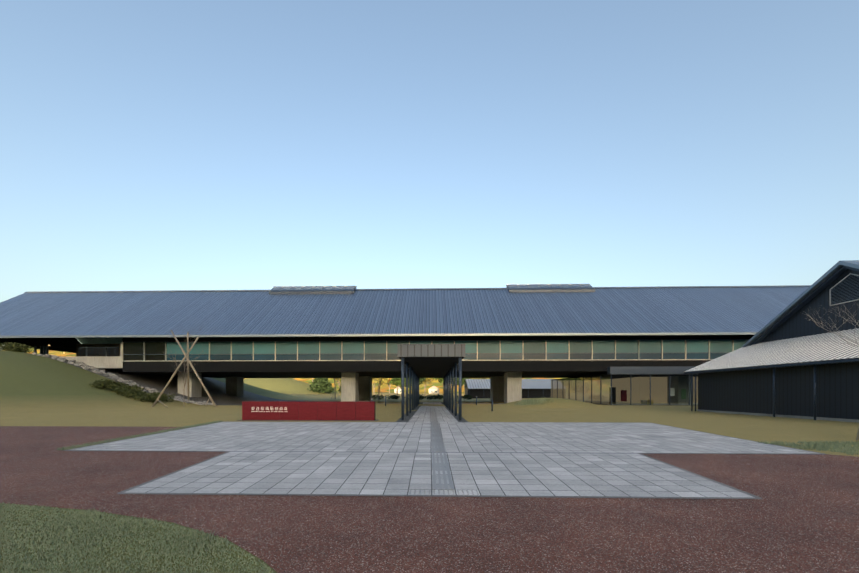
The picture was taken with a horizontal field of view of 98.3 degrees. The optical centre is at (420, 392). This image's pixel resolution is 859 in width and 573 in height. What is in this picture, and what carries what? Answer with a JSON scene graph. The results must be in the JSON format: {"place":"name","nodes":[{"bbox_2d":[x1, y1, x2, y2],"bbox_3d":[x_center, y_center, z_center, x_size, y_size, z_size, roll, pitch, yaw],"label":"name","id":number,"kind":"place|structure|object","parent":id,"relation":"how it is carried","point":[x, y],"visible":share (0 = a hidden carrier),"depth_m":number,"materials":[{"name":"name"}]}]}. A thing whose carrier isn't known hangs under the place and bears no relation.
{"place":"outdoors","nodes":[
{"label":"outdoors","id":0,"kind":"place"},
{"bbox_2d":[4,348,562,393],"bbox_3d":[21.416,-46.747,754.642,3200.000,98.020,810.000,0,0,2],"label":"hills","id":1,"kind":"structure","parent":0,"point":[384,388],"depth_m":429.39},
{"bbox_2d":[394,386,438,393],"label":"village houses","id":2,"kind":"structure","parent":0,"point":[433,390],"depth_m":319.76,"materials":[{"name":"white"}]},
{"bbox_2d":[0,426,858,572],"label":"gravel ground","id":3,"kind":"structure","parent":0,"point":[801,515],"depth_m":3.71,"materials":[{"name":"brown gravel"}]},
{"bbox_2d":[0,350,858,572],"bbox_3d":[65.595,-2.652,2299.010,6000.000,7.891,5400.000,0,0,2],"label":"ground","id":4,"kind":"structure","parent":0,"point":[35,390],"depth_m":22.23,"materials":[{"name":"green plant"}]},
{"bbox_2d":[34,342,122,369],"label":"concrete wall","id":5,"kind":"structure","parent":4,"relation":"on","point":[104,356],"depth_m":39.04,"materials":[{"name":"concrete"}]},
{"bbox_2d":[32,353,216,404],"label":"rocks","id":6,"kind":"object","parent":4,"relation":"on","point":[95,369],"visible":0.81,"depth_m":37.44,"materials":[{"name":"grey stone"}]},
{"bbox_2d":[152,321,215,407],"bbox_3d":[-19.018,-2.304,30.985,5.177,7.225,3.992,0,0,24],"label":"staked tree","id":7,"kind":"object","parent":4,"relation":"on","point":[187,359],"visible":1,"depth_m":30.73,"materials":[{"name":"brown plant"}]},
{"bbox_2d":[0,342,472,402],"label":"shrubs","id":8,"kind":"object","parent":4,"relation":"on","point":[134,392],"visible":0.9,"depth_m":34.24,"materials":[{"name":"green plant"}]},
{"bbox_2d":[236,401,377,420],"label":"sign wall","id":9,"kind":"structure","parent":4,"relation":"on","point":[308,410],"depth_m":16.65,"materials":[{"name":"red"}]},
{"bbox_2d":[307,378,333,393],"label":"tree","id":10,"kind":"object","parent":4,"relation":"on","point":[322,385],"visible":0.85,"depth_m":137.13,"materials":[{"name":"green plant"}]},
{"bbox_2d":[331,378,339,398],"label":"staked tree","id":11,"kind":"object","parent":4,"relation":"on","point":[334,390],"depth_m":66.37,"materials":[{"name":"brown plant"}]},
{"bbox_2d":[374,378,383,399],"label":"staked tree","id":12,"kind":"object","parent":4,"relation":"on","point":[380,380],"visible":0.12,"depth_m":62.18,"materials":[{"name":"brown plant"}]},
{"bbox_2d":[372,378,388,394],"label":"tree","id":13,"kind":"object","parent":4,"relation":"on","point":[384,380],"visible":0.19,"depth_m":137.40,"materials":[{"name":"yellow plant"}]},
{"bbox_2d":[389,378,411,387],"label":"tree","id":14,"kind":"object","parent":4,"relation":"on","point":[395,381],"visible":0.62,"depth_m":120.25,"materials":[{"name":"green plant"}]},
{"bbox_2d":[411,378,425,384],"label":"tree","id":15,"kind":"object","parent":4,"relation":"on","point":[421,380],"visible":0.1,"depth_m":134.85,"materials":[{"name":"green plant"}]},
{"bbox_2d":[420,378,434,394],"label":"tree","id":16,"kind":"object","parent":4,"relation":"on","point":[428,380],"visible":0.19,"depth_m":190.02,"materials":[{"name":"yellow plant"}]},
{"bbox_2d":[0,396,858,572],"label":"grass","id":17,"kind":"structure","parent":4,"relation":"on","point":[837,446],"depth_m":3.15,"materials":[{"name":"green plant"}]},
{"bbox_2d":[397,344,465,419],"bbox_3d":[0.787,-0.447,27.225,3.060,3.420,21.420,0,0,2],"label":"canopy","id":18,"kind":"object","parent":4,"relation":"on","point":[431,360],"visible":0.88,"depth_m":19.52,"materials":[{"name":"black metal"}]},
{"bbox_2d":[396,402,467,421],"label":"gravel strips","id":19,"kind":"object","parent":4,"relation":"on","point":[408,417],"depth_m":19.30,"materials":[{"name":"gravel"}]},
{"bbox_2d":[371,396,492,410],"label":"bollards","id":20,"kind":"object","parent":4,"relation":"on","point":[476,402],"visible":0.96,"depth_m":25.51,"materials":[{"name":"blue metal"}]},
{"bbox_2d":[433,378,442,384],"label":"tree","id":21,"kind":"object","parent":4,"relation":"on","point":[440,380],"visible":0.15,"depth_m":137.68,"materials":[{"name":"green plant"}]},
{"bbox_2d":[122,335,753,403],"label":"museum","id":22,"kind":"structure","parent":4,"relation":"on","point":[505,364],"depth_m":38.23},
{"bbox_2d":[0,284,810,352],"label":"roof","id":23,"kind":"structure","parent":22,"relation":"on","point":[63,321],"depth_m":41.17,"materials":[{"name":"metal"}]},
{"bbox_2d":[457,378,468,395],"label":"tree","id":24,"kind":"object","parent":4,"relation":"on","point":[463,381],"visible":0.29,"depth_m":128.67,"materials":[{"name":"green plant"}]},
{"bbox_2d":[550,366,697,404],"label":"entrance hall","id":25,"kind":"structure","parent":4,"relation":"on","point":[630,386],"depth_m":40.00,"materials":[{"name":"grey"}]},
{"bbox_2d":[805,298,858,346],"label":"bare tree","id":26,"kind":"object","parent":4,"relation":"on","point":[841,325],"visible":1,"depth_m":10.78,"materials":[{"name":"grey plant"}]},
{"bbox_2d":[0,0,858,343],"label":"sky","id":27,"kind":"structure","parent":0,"point":[146,145],"materials":[{"name":"blue"}]},
{"bbox_2d":[376,403,503,403],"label":"cross path","id":28,"kind":"structure","parent":0,"point":[457,403],"depth_m":41.51,"materials":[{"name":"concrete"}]},
{"bbox_2d":[65,402,826,497],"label":"paving","id":29,"kind":"structure","parent":0,"point":[523,459],"depth_m":7.26,"materials":[{"name":"grey stone"}]},
{"bbox_2d":[409,403,478,495],"bbox_3d":[0.894,1.252,25.714,0.867,0.006,42.434,0,0,2],"label":"tactile strip","id":30,"kind":"object","parent":29,"relation":"on","point":[436,423],"visible":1,"depth_m":6.42,"materials":[{"name":"grey metal"}]},
{"bbox_2d":[68,422,824,498],"bbox_3d":[0.351,1.252,10.040,17.999,0.001,11.170,0,0,2],"label":"paving edging","id":31,"kind":"object","parent":29,"relation":"on","point":[747,493],"visible":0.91,"depth_m":4.59,"materials":[{"name":"grey stone"}]},
{"bbox_2d":[464,379,552,397],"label":"building","id":32,"kind":"structure","parent":0,"point":[531,388],"depth_m":76.64,"materials":[{"name":"grey"}]},
{"bbox_2d":[684,260,858,422],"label":"black building","id":33,"kind":"structure","parent":0,"point":[825,390],"depth_m":19.53,"materials":[{"name":"blue"}]},
{"bbox_2d":[684,328,858,371],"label":"lean to roof","id":34,"kind":"object","parent":33,"relation":"on","point":[811,348],"visible":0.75,"depth_m":19.58,"materials":[{"name":"grey metal"}]}
]}

